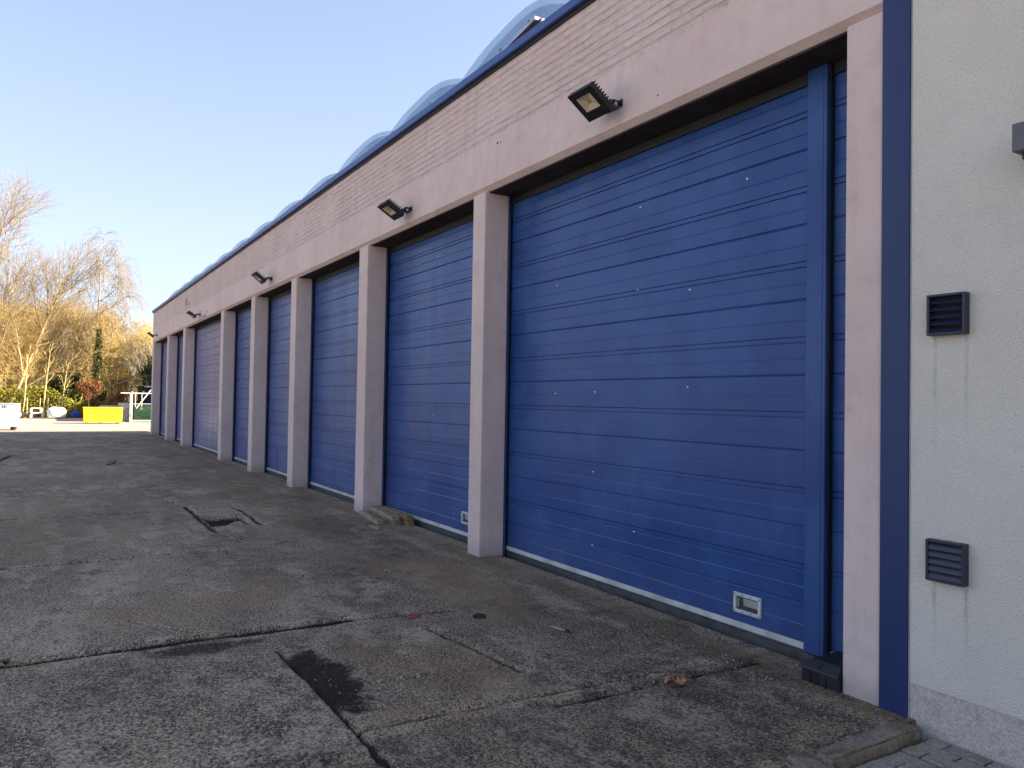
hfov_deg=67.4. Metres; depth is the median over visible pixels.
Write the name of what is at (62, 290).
willow tree
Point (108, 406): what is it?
concrete block
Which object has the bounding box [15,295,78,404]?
bare tree
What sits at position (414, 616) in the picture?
ribbon scrap
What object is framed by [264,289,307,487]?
garage door
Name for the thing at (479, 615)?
rubber scrap
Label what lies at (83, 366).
bare tree
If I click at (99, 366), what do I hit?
ivy column
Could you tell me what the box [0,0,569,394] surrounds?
sky
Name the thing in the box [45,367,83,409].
evergreen bush
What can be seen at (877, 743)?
kerb stone
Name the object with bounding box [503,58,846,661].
garage door
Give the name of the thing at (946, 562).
vent
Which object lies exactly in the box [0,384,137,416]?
scrub
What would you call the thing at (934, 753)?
paving
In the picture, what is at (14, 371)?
bare tree
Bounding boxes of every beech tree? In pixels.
[74,377,103,406]
[105,390,127,405]
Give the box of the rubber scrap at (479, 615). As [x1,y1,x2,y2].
[473,613,485,617]
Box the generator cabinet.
[0,403,20,429]
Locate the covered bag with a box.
[47,407,65,418]
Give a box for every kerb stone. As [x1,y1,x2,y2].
[779,751,835,767]
[811,721,920,767]
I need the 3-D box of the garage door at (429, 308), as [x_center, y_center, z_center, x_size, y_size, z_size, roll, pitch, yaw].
[-0.988,-0.117,9.917,0.108,4.090,3.375,2,-2,-32]
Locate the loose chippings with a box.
[35,508,890,765]
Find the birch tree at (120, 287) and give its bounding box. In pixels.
[41,227,152,401]
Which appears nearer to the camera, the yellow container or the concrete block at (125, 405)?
the yellow container
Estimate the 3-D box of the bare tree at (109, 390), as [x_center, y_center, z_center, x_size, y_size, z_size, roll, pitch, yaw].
[-31.271,-1.600,58.722,3.949,8.493,5.243,1,-1,-2]
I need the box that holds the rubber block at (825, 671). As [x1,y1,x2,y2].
[798,651,842,692]
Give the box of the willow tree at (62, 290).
[0,172,134,402]
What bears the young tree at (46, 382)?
on the ground
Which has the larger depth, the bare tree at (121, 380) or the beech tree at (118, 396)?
the bare tree at (121, 380)
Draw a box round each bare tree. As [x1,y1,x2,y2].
[0,297,47,402]
[0,320,55,400]
[2,323,41,395]
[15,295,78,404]
[17,316,51,408]
[36,301,93,415]
[57,296,135,416]
[71,306,129,396]
[105,334,142,401]
[119,315,152,385]
[123,322,152,394]
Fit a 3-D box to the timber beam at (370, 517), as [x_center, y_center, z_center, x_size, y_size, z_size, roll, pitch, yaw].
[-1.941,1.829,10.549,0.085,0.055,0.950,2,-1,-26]
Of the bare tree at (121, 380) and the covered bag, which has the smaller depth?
the covered bag
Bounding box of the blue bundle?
[70,411,79,417]
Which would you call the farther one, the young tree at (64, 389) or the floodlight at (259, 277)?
the young tree at (64, 389)
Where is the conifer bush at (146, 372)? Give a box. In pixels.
[136,353,151,397]
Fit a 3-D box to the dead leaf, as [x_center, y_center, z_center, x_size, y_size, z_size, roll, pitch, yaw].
[0.943,1.739,4.506,0.149,0.062,0.111,0,-2,31]
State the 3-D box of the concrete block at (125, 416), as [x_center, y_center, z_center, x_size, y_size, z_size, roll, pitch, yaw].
[-23.983,1.928,47.681,0.550,0.800,0.600,2,-2,-43]
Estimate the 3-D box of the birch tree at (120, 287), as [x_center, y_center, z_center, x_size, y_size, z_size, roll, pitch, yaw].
[-30.544,-4.806,58.885,9.524,14.960,7.209,2,-2,-32]
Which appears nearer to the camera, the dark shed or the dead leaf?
the dead leaf
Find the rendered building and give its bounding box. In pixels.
[909,0,1023,767]
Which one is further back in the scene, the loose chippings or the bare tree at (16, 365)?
the bare tree at (16, 365)
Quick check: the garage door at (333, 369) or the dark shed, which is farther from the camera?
the dark shed
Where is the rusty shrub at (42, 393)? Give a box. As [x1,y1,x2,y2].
[26,386,56,415]
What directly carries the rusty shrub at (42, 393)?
on the ground
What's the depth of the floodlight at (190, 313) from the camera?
22.66 m
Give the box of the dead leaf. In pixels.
[658,674,685,685]
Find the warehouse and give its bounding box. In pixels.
[150,0,912,717]
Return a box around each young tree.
[19,346,39,413]
[39,347,58,417]
[59,362,77,406]
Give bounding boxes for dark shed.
[135,386,151,404]
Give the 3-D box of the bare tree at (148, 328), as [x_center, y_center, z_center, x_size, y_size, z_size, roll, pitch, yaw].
[-28.094,-1.313,60.029,5.341,8.105,5.758,2,-2,-36]
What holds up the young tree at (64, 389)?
on the ground
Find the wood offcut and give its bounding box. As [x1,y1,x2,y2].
[368,525,380,529]
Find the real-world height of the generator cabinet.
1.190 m
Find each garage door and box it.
[159,341,178,436]
[175,331,196,441]
[192,319,237,455]
[232,306,265,472]
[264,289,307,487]
[307,261,359,503]
[382,213,473,543]
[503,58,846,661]
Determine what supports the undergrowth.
on the ground
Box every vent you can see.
[925,538,968,587]
[926,291,969,335]
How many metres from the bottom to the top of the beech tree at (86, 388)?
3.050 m
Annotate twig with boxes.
[549,626,564,630]
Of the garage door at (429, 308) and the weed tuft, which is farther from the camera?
the garage door at (429, 308)
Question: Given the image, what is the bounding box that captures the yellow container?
[83,407,122,423]
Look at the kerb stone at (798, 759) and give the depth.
3.52 m
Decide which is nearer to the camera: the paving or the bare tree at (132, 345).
the paving
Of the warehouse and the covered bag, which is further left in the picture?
the covered bag
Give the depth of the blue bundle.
53.84 m
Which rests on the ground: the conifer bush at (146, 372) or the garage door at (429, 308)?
the conifer bush at (146, 372)
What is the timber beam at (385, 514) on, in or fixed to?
on the timber beam at (386, 519)
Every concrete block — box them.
[99,405,118,406]
[118,403,129,408]
[122,409,130,421]
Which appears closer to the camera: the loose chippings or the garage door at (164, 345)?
the loose chippings
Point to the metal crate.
(38, 414)
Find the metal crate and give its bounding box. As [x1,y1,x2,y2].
[30,408,42,418]
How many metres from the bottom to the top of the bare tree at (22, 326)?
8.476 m
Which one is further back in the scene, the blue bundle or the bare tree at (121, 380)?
the bare tree at (121, 380)
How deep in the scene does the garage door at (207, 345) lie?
23.53 m
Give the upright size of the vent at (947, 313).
0.212 m
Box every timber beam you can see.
[359,510,382,524]
[368,511,400,524]
[370,506,398,520]
[378,505,412,520]
[399,518,413,525]
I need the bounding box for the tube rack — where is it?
[121,390,150,421]
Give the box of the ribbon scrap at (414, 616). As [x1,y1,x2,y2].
[406,614,421,618]
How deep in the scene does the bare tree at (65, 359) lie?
56.54 m
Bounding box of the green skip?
[132,405,150,419]
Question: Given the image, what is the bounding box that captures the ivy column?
[87,328,105,406]
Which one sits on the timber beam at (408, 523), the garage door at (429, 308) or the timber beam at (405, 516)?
the timber beam at (405, 516)
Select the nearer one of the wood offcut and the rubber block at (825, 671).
the rubber block at (825, 671)
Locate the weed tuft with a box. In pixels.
[0,658,10,665]
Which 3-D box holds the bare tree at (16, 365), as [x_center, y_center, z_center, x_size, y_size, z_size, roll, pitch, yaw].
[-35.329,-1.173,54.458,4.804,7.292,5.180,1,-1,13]
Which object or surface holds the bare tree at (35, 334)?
on the ground
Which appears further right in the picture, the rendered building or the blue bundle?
the rendered building
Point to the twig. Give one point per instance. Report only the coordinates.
(555, 627)
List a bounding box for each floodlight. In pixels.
[186,310,200,317]
[251,271,272,283]
[377,198,411,220]
[567,81,622,121]
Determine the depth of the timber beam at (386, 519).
10.36 m
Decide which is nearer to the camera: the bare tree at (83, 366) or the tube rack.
the tube rack
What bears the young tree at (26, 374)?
on the ground
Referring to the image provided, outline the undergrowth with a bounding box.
[0,348,145,412]
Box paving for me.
[855,738,1010,767]
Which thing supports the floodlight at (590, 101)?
attached to the warehouse
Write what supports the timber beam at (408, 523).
on the ground
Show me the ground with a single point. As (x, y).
(232, 685)
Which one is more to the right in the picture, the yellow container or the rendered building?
the rendered building
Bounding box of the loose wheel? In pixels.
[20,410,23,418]
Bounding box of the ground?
[0,397,915,767]
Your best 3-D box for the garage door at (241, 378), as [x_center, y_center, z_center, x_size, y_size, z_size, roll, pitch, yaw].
[-6.397,-0.008,18.732,0.108,4.090,3.240,2,-2,-32]
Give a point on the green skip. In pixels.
(143, 412)
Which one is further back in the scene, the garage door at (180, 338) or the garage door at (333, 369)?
the garage door at (180, 338)
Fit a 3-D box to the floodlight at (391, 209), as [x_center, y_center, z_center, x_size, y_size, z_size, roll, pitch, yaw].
[-1.486,-2.222,9.793,0.378,0.218,0.300,-3,1,-32]
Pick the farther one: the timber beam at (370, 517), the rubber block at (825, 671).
the timber beam at (370, 517)

